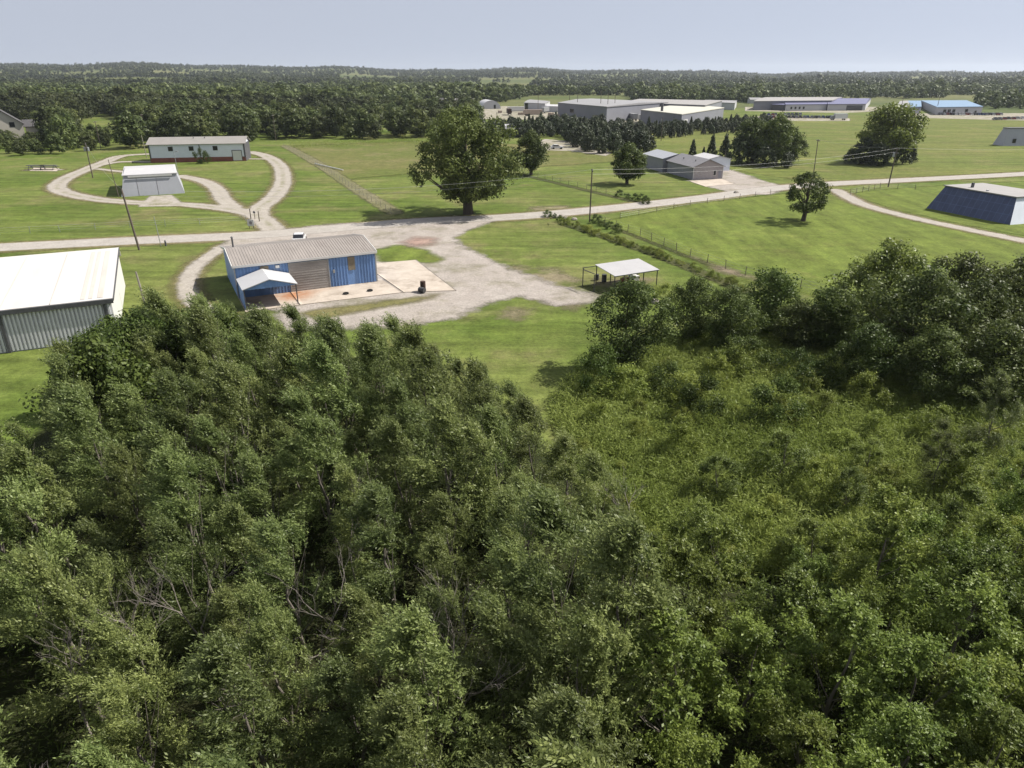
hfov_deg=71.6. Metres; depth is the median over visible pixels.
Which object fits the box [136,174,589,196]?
power line
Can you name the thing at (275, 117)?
tree
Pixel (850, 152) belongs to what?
juniper tree
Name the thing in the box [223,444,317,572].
willow tree
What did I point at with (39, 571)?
willow tree
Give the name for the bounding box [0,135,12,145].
tree
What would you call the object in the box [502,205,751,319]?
bare patch
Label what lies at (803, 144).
tree
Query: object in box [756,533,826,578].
bush
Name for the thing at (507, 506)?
willow tree
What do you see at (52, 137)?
tree
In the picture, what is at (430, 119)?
tree
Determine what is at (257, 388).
willow tree
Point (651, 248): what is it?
bush
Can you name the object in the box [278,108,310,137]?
tree
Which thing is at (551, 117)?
juniper tree
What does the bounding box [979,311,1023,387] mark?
tree
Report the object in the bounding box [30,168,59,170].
picnic pad
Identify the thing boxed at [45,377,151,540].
willow tree
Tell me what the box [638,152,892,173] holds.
power line
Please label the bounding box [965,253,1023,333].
tree
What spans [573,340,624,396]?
bush
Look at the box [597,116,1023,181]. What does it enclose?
meadow
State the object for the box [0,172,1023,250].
road
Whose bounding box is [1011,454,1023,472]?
bush
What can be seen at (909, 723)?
elm tree
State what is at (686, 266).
ditch
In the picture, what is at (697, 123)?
juniper tree
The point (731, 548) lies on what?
bush
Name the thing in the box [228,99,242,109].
tree
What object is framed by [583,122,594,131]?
juniper tree
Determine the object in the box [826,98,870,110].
office block
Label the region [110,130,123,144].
tree
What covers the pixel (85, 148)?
utility pole
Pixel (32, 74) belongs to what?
wood
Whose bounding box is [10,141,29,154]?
tree
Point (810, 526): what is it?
elm sapling
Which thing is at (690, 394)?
bush
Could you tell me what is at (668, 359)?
bush
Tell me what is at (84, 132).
tree
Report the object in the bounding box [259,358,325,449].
willow tree
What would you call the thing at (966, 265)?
tree
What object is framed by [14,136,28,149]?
tree
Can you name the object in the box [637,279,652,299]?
bush
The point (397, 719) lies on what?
willow tree
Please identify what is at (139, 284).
utility pole
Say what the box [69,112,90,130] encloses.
tree
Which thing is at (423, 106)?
tree
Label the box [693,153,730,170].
store shed
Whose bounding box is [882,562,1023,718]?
elm tree
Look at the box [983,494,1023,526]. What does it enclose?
bush
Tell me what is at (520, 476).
willow tree
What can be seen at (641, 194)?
bush
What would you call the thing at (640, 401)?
bush
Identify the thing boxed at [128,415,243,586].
willow tree
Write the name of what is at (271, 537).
willow tree
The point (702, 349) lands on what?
bush
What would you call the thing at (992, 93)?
wood
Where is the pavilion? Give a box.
[582,258,658,291]
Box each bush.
[192,146,211,163]
[543,209,552,216]
[565,436,596,456]
[571,221,580,227]
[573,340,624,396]
[582,398,616,424]
[584,224,597,232]
[589,214,602,223]
[590,228,603,235]
[595,362,656,408]
[597,219,607,226]
[597,492,643,521]
[603,221,614,228]
[610,223,623,232]
[614,189,625,196]
[616,459,630,475]
[617,236,627,244]
[619,415,655,439]
[624,397,647,416]
[636,193,647,201]
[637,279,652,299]
[640,196,650,203]
[644,245,660,253]
[644,359,690,398]
[646,521,672,555]
[651,282,675,299]
[654,249,664,257]
[655,369,714,409]
[656,355,672,367]
[659,251,668,259]
[664,254,674,260]
[664,410,709,459]
[668,403,696,425]
[670,497,690,511]
[673,370,728,427]
[696,347,710,357]
[696,532,755,591]
[697,351,736,387]
[702,338,758,379]
[704,269,720,278]
[706,334,783,375]
[724,275,737,283]
[730,403,740,412]
[734,500,781,546]
[739,344,762,358]
[740,371,812,430]
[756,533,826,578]
[762,365,778,377]
[765,395,802,429]
[766,492,788,515]
[770,347,836,389]
[776,433,804,452]
[781,456,851,513]
[795,367,834,395]
[805,388,837,418]
[814,340,873,392]
[816,452,839,478]
[817,514,875,563]
[826,427,860,457]
[838,371,897,411]
[854,459,909,494]
[861,406,892,440]
[902,461,913,474]
[906,400,957,443]
[916,522,972,555]
[926,457,994,510]
[978,422,1003,451]
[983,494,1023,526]
[989,514,1023,574]
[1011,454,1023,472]
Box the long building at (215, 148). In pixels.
[145,136,250,162]
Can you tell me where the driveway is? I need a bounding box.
[29,139,1023,308]
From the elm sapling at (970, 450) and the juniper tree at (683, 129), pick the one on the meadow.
the juniper tree at (683, 129)
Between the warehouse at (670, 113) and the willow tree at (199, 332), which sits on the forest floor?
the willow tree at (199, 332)
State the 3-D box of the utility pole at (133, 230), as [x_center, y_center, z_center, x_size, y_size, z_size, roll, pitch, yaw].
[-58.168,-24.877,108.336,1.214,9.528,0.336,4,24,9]
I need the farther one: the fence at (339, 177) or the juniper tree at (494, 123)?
the juniper tree at (494, 123)
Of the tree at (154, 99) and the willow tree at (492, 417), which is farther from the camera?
the tree at (154, 99)
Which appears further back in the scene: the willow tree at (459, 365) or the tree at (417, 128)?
the tree at (417, 128)
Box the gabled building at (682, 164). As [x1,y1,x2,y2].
[666,153,725,179]
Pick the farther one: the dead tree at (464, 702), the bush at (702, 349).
the bush at (702, 349)
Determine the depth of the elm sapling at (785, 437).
46.28 m
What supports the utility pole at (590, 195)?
on the ditch
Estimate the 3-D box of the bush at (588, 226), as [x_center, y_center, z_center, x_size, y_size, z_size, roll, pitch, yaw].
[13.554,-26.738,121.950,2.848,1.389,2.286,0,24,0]
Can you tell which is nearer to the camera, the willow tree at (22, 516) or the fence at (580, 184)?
the willow tree at (22, 516)
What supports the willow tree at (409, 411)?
on the forest floor
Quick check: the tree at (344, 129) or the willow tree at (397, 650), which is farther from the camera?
the tree at (344, 129)
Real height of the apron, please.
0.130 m
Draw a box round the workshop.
[220,234,377,308]
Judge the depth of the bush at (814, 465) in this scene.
44.13 m
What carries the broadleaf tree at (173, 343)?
on the forest floor
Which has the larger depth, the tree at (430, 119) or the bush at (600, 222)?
the tree at (430, 119)
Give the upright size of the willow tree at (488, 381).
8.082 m
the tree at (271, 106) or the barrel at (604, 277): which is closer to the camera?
the barrel at (604, 277)
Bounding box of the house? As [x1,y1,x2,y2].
[0,109,36,137]
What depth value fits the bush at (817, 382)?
59.42 m
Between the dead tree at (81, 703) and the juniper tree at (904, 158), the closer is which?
the dead tree at (81, 703)
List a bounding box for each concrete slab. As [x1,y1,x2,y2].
[239,292,299,311]
[291,278,403,304]
[376,260,455,292]
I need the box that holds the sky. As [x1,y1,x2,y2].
[0,0,1023,73]
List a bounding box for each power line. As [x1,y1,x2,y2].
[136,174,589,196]
[149,170,584,191]
[593,149,889,169]
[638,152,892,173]
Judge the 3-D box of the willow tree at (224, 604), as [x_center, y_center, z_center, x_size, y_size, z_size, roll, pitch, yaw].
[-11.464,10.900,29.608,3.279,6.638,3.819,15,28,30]
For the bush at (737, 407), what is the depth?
56.33 m
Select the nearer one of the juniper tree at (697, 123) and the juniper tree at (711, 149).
the juniper tree at (711, 149)
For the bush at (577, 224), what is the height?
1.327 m
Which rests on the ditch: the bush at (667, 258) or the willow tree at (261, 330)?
the bush at (667, 258)
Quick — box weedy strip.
[301,295,435,316]
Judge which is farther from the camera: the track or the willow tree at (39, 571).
the track
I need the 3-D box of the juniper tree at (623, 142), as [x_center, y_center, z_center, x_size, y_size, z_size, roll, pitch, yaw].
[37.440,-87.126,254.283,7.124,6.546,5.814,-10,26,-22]
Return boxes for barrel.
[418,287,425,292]
[420,281,425,287]
[602,274,606,281]
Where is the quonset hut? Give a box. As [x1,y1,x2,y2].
[479,99,500,108]
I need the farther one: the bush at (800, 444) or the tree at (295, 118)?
the tree at (295, 118)
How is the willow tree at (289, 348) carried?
on the forest floor
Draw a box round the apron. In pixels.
[690,179,734,186]
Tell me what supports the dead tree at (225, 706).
on the forest floor
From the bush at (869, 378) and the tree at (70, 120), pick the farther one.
the tree at (70, 120)
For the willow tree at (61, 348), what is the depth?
46.53 m
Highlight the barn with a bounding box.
[747,97,759,102]
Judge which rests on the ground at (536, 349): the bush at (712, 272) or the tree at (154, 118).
the tree at (154, 118)
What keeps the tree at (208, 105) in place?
on the ground at (536, 349)
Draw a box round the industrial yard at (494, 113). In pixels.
[483,106,1023,124]
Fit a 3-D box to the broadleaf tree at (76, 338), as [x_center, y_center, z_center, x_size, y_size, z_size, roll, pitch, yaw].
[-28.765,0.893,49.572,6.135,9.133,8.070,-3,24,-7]
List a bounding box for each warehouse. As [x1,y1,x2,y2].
[524,100,549,108]
[546,104,557,111]
[557,98,668,122]
[636,99,722,106]
[640,103,723,125]
[721,100,736,109]
[753,97,841,109]
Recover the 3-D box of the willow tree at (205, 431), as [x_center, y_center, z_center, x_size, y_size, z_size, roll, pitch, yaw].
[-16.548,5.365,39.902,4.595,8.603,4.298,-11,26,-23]
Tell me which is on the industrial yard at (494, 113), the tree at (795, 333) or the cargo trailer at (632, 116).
the cargo trailer at (632, 116)
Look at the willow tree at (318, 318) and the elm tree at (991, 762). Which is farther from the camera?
the willow tree at (318, 318)
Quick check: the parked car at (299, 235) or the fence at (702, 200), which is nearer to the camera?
the parked car at (299, 235)
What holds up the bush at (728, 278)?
on the bare patch at (556, 277)
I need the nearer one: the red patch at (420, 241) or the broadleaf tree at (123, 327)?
the broadleaf tree at (123, 327)
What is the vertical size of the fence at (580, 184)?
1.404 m
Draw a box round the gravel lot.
[221,170,779,331]
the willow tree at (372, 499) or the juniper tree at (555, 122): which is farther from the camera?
the juniper tree at (555, 122)
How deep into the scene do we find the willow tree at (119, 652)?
26.72 m
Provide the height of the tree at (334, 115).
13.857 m
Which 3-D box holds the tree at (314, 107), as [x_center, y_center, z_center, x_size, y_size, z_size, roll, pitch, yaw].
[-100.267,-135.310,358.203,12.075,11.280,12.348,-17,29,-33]
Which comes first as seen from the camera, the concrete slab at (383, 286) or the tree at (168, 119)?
the concrete slab at (383, 286)
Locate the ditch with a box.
[516,172,752,293]
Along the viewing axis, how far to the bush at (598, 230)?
119.24 m
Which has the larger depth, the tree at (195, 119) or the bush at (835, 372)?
the tree at (195, 119)
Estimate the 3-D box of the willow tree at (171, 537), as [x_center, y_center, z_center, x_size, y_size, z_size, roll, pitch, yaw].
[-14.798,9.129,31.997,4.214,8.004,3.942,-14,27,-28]
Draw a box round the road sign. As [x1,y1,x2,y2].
[247,220,253,228]
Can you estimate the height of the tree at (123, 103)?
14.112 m
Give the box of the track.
[281,145,403,214]
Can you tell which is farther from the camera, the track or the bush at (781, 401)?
the track
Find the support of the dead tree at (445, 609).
on the forest floor
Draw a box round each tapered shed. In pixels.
[121,164,184,196]
[927,182,1023,224]
[992,127,1023,145]
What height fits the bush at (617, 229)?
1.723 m
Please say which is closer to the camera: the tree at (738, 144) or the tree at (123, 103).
the tree at (738, 144)
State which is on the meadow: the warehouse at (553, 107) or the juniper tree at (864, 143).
the juniper tree at (864, 143)
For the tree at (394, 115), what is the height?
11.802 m
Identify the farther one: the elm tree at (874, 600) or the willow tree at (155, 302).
the willow tree at (155, 302)
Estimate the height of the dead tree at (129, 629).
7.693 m
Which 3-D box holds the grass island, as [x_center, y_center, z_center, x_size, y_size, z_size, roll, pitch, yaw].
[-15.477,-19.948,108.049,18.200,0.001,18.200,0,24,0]
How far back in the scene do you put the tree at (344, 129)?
294.93 m
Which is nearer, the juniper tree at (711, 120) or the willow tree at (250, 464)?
the willow tree at (250, 464)
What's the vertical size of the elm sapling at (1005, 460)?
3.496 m
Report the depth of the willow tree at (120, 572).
31.34 m
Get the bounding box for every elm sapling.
[604,478,633,508]
[665,494,724,556]
[687,450,744,501]
[741,427,822,481]
[763,512,854,578]
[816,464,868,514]
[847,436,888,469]
[874,537,917,565]
[927,482,997,538]
[934,441,1000,497]
[991,442,1023,480]
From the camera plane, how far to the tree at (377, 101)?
424.80 m
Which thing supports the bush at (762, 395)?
on the weed ground at (742, 470)
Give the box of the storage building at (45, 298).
[0,247,124,352]
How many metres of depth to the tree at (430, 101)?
411.73 m
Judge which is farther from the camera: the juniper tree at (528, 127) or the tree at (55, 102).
the tree at (55, 102)
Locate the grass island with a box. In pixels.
[376,245,443,262]
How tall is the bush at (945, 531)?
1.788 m
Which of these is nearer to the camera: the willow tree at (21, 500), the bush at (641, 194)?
the willow tree at (21, 500)
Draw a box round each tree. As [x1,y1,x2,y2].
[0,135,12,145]
[0,139,12,153]
[0,416,78,562]
[0,439,122,589]
[0,461,88,646]
[0,464,42,531]
[0,530,152,732]
[0,534,16,565]
[0,543,87,676]
[0,705,18,767]
[0,721,11,755]
[1,130,17,139]
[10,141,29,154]
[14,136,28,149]
[18,332,170,463]
[21,131,33,139]
[24,348,118,484]
[24,613,96,736]
[26,138,38,149]
[27,139,46,153]
[30,106,62,125]
[30,336,99,455]
[31,105,55,133]
[33,398,135,520]
[34,120,55,147]
[43,132,67,153]
[44,113,79,149]
[44,114,79,141]
[45,325,110,379]
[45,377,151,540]
[46,333,140,431]
[51,101,65,108]
[52,604,192,767]
[53,737,152,767]
[56,118,75,145]
[60,108,83,126]
[60,108,84,136]
[63,516,156,628]
[68,132,87,147]
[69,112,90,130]
[69,569,172,678]
[72,662,203,767]
[73,547,164,663]
[79,135,96,150]
[80,130,90,144]
[84,314,124,335]
[85,123,95,136]
[89,128,108,141]
[92,437,160,567]
[94,361,170,469]
[96,132,111,146]
[97,316,185,404]
[99,125,114,138]
[101,378,198,479]
[103,305,168,348]
[108,110,145,148]
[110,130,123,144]
[110,550,244,640]
[110,751,200,767]
[113,98,136,114]
[115,105,147,123]
[118,133,142,145]
[123,284,207,421]
[125,333,193,445]
[127,433,208,529]
[128,102,145,119]
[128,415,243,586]
[131,98,154,105]
[137,101,147,115]
[137,440,244,623]
[137,515,239,668]
[138,363,234,498]
[140,120,157,140]
[142,103,162,120]
[145,96,167,104]
[145,113,158,139]
[149,308,230,410]
[151,119,169,136]
[153,110,195,136]
[155,111,165,118]
[162,102,180,113]
[166,620,334,767]
[168,111,204,136]
[170,109,191,136]
[172,291,250,415]
[175,97,192,105]
[175,100,194,112]
[176,344,233,456]
[178,300,262,426]
[179,104,216,133]
[180,744,281,767]
[184,413,258,548]
[185,303,262,380]
[187,102,197,110]
[191,437,258,537]
[193,121,221,136]
[195,353,286,482]
[198,353,305,509]
[199,100,222,110]
[199,109,221,135]
[199,581,280,709]
[200,497,301,623]
[207,650,269,739]
[209,302,249,363]
[210,99,226,112]
[211,109,223,135]
[217,105,242,132]
[219,298,249,354]
[219,330,284,454]
[220,104,241,133]
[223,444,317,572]
[224,113,258,140]
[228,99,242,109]
[228,576,328,761]
[232,107,260,137]
[235,507,340,668]
[236,302,316,421]
[240,309,276,381]
[241,332,349,483]
[242,100,269,131]
[244,304,293,394]
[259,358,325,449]
[260,112,281,135]
[263,109,280,128]
[264,382,377,550]
[265,99,277,110]
[266,416,338,523]
[266,541,381,700]
[267,124,282,139]
[273,101,289,131]
[273,301,333,395]
[275,333,392,493]
[278,106,308,134]
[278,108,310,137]
[279,103,307,136]
[286,308,308,369]
[294,645,405,767]
[302,106,320,133]
[305,104,321,118]
[305,118,328,137]
[306,313,350,405]
[309,114,329,135]
[309,310,387,450]
[310,314,376,424]
[320,458,409,589]
[323,103,347,137]
[324,582,418,701]
[327,105,344,115]
[332,426,388,508]
[334,457,386,581]
[338,317,428,458]
[338,476,426,624]
[340,123,351,138]
[341,117,356,133]
[346,102,354,109]
[346,106,364,133]
[346,108,379,137]
[346,320,386,392]
[348,590,515,767]
[350,316,408,413]
[355,412,449,551]
[356,102,385,123]
[362,120,382,138]
[362,674,456,767]
[366,372,455,524]
[367,107,386,128]
[368,402,414,494]
[369,113,381,129]
[370,97,379,105]
[370,318,478,480]
[373,311,434,422]
[377,105,388,115]
[379,104,387,115]
[381,108,406,137]
[385,107,405,134]
[386,102,401,111]
[387,112,410,135]
[390,96,404,107]
[391,384,510,568]
[398,102,409,111]
[398,106,434,136]
[399,341,462,448]
[406,103,527,214]
[406,581,494,732]
[409,93,419,100]
[409,103,424,116]
[411,531,477,633]
[414,489,484,594]
[414,561,482,711]
[415,100,433,112]
[419,117,436,135]
[423,602,522,764]
[424,342,460,404]
[426,96,440,107]
[426,107,442,120]
[434,101,454,117]
[440,355,480,433]
[441,584,560,763]
[443,352,525,498]
[452,741,510,767]
[456,97,469,106]
[462,402,534,548]
[463,530,562,680]
[464,677,654,767]
[467,477,566,619]
[468,106,483,117]
[468,359,521,461]
[470,100,484,113]
[482,480,621,731]
[488,122,500,135]
[489,464,544,571]
[491,378,545,479]
[499,395,564,500]
[503,730,623,767]
[508,128,551,174]
[511,119,525,137]
[512,504,718,745]
[524,126,536,133]
[524,599,641,767]
[531,119,547,136]
[535,114,548,123]
[537,427,603,544]
[546,113,555,121]
[546,124,555,136]
[548,117,560,134]
[555,447,624,584]
[556,121,564,135]
[560,113,568,121]
[561,121,575,140]
[565,117,576,124]
[565,132,571,142]
[569,126,584,147]
[571,114,578,125]
[574,123,589,138]
[578,130,596,151]
[579,495,656,638]
[581,127,589,149]
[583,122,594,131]
[584,275,681,365]
[584,600,759,767]
[591,134,610,152]
[593,466,644,511]
[594,124,600,138]
[596,113,606,121]
[601,125,610,132]
[601,129,607,146]
[606,131,621,151]
[607,131,624,146]
[608,119,615,127]
[608,123,620,134]
[610,141,647,183]
[613,525,683,616]
[613,526,737,686]
[617,123,626,130]
[622,127,635,145]
[625,129,650,151]
[633,123,640,130]
[645,135,656,151]
[646,122,654,134]
[650,724,760,767]
[653,124,657,136]
[656,124,666,135]
[657,128,666,137]
[661,274,723,340]
[668,121,677,130]
[668,123,674,137]
[672,502,755,628]
[675,124,682,133]
[676,127,681,136]
[679,605,818,744]
[680,122,685,136]
[687,124,692,134]
[688,138,696,154]
[691,283,772,347]
[692,118,702,130]
[700,123,705,134]
[702,117,710,129]
[706,134,717,154]
[707,118,718,128]
[708,120,721,132]
[708,124,715,133]
[718,122,725,131]
[718,133,729,156]
[722,122,728,131]
[725,135,754,164]
[728,561,834,680]
[730,122,738,131]
[733,115,771,162]
[741,265,804,334]
[748,687,844,767]
[749,111,805,164]
[752,144,778,167]
[766,297,838,351]
[767,586,910,766]
[776,543,841,634]
[780,137,809,160]
[780,151,794,167]
[785,171,832,220]
[791,286,857,349]
[803,582,917,705]
[804,735,895,767]
[816,478,943,629]
[817,237,946,330]
[820,259,988,371]
[820,295,869,345]
[833,321,904,386]
[838,695,964,767]
[839,625,1009,766]
[842,148,859,163]
[851,135,875,163]
[856,101,929,159]
[856,570,930,657]
[863,142,891,165]
[872,508,983,600]
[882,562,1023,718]
[887,322,983,402]
[894,136,913,163]
[898,249,1022,328]
[906,142,918,161]
[909,530,1023,683]
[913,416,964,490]
[921,692,1023,767]
[923,649,1023,766]
[932,271,1023,367]
[939,318,1023,406]
[947,505,1023,618]
[947,750,1007,767]
[954,367,1023,456]
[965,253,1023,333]
[971,460,1023,590]
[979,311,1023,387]
[997,578,1023,688]
[1013,548,1023,615]
[1015,656,1023,713]
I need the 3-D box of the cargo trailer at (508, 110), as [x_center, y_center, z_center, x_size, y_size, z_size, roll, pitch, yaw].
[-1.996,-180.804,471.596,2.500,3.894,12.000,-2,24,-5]
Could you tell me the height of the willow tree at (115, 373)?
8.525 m
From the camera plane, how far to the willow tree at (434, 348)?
53.41 m
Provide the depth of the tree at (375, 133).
293.51 m
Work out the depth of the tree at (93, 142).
249.78 m
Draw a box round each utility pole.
[83,143,93,177]
[108,160,118,196]
[120,189,139,249]
[135,272,144,300]
[589,168,592,221]
[813,139,818,171]
[887,148,899,186]
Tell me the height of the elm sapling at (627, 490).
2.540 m
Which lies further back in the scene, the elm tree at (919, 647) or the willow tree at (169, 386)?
the willow tree at (169, 386)
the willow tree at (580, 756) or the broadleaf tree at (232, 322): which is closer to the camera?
the willow tree at (580, 756)
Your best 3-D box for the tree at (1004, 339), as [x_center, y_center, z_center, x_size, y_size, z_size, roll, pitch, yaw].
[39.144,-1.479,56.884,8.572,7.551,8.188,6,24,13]
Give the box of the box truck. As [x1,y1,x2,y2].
[830,113,847,119]
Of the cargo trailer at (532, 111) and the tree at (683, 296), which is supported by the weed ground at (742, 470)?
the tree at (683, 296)
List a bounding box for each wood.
[0,61,1023,87]
[0,78,1023,108]
[0,84,479,121]
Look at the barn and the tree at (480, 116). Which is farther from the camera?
the barn
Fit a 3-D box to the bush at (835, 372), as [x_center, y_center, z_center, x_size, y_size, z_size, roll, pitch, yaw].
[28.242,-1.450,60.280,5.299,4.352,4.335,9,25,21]
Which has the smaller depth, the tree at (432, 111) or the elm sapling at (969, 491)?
the elm sapling at (969, 491)
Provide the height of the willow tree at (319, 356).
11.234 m
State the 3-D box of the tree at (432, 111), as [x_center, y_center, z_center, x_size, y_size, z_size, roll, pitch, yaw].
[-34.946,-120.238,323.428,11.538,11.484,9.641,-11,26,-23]
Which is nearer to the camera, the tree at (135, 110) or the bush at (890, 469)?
the bush at (890, 469)
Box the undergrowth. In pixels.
[0,354,1023,767]
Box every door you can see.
[231,150,242,159]
[288,259,330,291]
[846,105,862,109]
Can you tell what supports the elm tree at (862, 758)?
on the forest floor
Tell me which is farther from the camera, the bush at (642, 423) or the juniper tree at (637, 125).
the juniper tree at (637, 125)
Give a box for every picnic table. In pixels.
[25,165,45,169]
[37,165,59,169]
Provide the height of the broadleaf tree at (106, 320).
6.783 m
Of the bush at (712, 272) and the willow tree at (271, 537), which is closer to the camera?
the willow tree at (271, 537)
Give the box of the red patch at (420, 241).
[403,238,433,245]
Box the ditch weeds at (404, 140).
[287,137,428,148]
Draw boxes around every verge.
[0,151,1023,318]
[853,181,1023,235]
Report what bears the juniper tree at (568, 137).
on the ground at (536, 349)
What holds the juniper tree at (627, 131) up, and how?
on the meadow
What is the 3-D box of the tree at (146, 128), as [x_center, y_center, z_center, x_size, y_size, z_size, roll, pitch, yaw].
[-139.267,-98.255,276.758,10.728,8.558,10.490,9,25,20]
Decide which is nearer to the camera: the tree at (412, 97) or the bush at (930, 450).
the bush at (930, 450)
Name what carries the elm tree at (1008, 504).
on the forest floor
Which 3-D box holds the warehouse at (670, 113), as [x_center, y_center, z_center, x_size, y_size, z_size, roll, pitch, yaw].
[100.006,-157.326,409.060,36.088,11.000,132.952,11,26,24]
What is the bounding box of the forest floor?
[0,351,1023,767]
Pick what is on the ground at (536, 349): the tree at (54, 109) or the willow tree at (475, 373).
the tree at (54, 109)
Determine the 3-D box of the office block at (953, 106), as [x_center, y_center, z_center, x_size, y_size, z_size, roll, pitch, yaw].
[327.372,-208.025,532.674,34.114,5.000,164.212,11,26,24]
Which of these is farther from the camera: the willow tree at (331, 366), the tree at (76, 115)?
the tree at (76, 115)
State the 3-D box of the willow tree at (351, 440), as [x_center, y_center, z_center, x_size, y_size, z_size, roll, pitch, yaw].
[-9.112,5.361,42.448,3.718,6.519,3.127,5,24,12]
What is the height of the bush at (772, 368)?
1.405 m
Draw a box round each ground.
[0,65,1023,498]
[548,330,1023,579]
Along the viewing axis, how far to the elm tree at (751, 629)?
27.78 m
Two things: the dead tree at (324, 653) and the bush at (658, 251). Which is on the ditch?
the bush at (658, 251)
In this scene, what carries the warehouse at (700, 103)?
on the industrial yard at (494, 113)
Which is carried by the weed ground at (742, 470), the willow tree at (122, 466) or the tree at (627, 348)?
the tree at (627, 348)
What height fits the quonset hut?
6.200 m
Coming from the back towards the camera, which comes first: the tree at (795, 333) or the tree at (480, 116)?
the tree at (480, 116)
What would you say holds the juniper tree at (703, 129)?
on the meadow
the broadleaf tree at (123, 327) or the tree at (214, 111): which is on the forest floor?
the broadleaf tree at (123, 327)
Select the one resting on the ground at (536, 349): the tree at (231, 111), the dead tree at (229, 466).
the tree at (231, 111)
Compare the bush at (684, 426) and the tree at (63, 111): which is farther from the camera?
the tree at (63, 111)
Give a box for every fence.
[0,215,245,232]
[283,143,390,210]
[523,170,640,198]
[601,216,823,288]
[620,189,800,216]
[850,183,915,193]
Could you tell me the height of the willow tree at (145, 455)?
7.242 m
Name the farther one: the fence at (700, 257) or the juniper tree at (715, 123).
the juniper tree at (715, 123)
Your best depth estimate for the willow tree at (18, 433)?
37.40 m
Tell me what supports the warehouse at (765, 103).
on the industrial yard at (494, 113)
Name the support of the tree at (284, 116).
on the ground at (536, 349)
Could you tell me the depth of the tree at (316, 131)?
298.12 m
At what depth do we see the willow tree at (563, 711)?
21.85 m
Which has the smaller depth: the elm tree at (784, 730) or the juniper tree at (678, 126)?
the elm tree at (784, 730)
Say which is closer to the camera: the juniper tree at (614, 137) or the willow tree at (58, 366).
the willow tree at (58, 366)
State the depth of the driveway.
151.68 m
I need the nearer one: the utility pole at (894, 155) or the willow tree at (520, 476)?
the willow tree at (520, 476)
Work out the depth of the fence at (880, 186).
166.66 m
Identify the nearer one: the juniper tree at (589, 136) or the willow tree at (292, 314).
the willow tree at (292, 314)
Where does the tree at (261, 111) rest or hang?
on the ground at (536, 349)
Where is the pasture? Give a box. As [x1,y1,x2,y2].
[604,193,1023,307]
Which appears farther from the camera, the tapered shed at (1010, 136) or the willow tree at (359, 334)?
the tapered shed at (1010, 136)
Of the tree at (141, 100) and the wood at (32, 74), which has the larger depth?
the wood at (32, 74)
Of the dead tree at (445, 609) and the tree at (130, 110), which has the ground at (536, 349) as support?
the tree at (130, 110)
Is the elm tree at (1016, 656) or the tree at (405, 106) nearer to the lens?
the elm tree at (1016, 656)
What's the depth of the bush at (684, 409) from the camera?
54.30 m
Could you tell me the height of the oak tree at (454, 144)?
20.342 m
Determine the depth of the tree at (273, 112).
316.68 m
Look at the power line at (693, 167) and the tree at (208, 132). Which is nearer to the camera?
the power line at (693, 167)
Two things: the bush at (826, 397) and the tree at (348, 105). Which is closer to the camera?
the bush at (826, 397)
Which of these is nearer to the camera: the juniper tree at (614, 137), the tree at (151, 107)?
the juniper tree at (614, 137)
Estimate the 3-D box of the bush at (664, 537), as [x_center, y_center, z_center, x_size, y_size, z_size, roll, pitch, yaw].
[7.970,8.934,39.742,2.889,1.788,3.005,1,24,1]
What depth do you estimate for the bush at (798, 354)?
60.89 m
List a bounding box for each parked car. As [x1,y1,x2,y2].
[292,232,306,238]
[551,144,563,148]
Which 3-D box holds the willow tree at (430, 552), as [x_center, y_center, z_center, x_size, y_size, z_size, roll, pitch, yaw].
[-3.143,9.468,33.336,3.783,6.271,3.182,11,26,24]
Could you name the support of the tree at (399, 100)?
on the ground at (536, 349)
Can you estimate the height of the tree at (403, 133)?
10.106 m
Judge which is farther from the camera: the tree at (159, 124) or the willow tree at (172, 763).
the tree at (159, 124)
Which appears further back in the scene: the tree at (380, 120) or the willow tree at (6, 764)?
the tree at (380, 120)
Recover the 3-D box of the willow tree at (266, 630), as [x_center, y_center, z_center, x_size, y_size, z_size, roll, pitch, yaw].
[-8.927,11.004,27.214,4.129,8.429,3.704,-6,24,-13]
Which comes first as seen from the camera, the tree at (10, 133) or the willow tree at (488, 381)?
the willow tree at (488, 381)
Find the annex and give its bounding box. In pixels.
[643,149,678,171]
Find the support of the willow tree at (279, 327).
on the forest floor
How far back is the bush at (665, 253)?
104.38 m
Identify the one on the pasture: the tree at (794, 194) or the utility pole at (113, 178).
the tree at (794, 194)
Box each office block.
[771,103,784,110]
[784,102,826,110]
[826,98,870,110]
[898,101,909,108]
[908,101,921,113]
[921,100,982,114]
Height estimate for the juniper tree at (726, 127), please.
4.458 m
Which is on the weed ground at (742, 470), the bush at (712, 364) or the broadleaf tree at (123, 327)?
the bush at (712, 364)
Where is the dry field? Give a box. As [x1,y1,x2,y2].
[292,141,633,179]
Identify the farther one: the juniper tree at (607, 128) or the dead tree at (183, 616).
the juniper tree at (607, 128)
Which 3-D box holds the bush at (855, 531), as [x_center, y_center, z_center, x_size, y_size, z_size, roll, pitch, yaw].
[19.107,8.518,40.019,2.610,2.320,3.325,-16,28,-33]
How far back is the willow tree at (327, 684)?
24.63 m
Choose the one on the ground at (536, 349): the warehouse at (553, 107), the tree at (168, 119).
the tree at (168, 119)
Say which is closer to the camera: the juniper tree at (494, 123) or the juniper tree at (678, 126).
the juniper tree at (494, 123)
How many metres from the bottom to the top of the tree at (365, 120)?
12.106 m
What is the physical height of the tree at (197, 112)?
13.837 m
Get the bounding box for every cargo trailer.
[506,108,511,113]
[507,106,524,110]
[524,109,542,115]
[541,107,548,112]
[629,113,637,120]

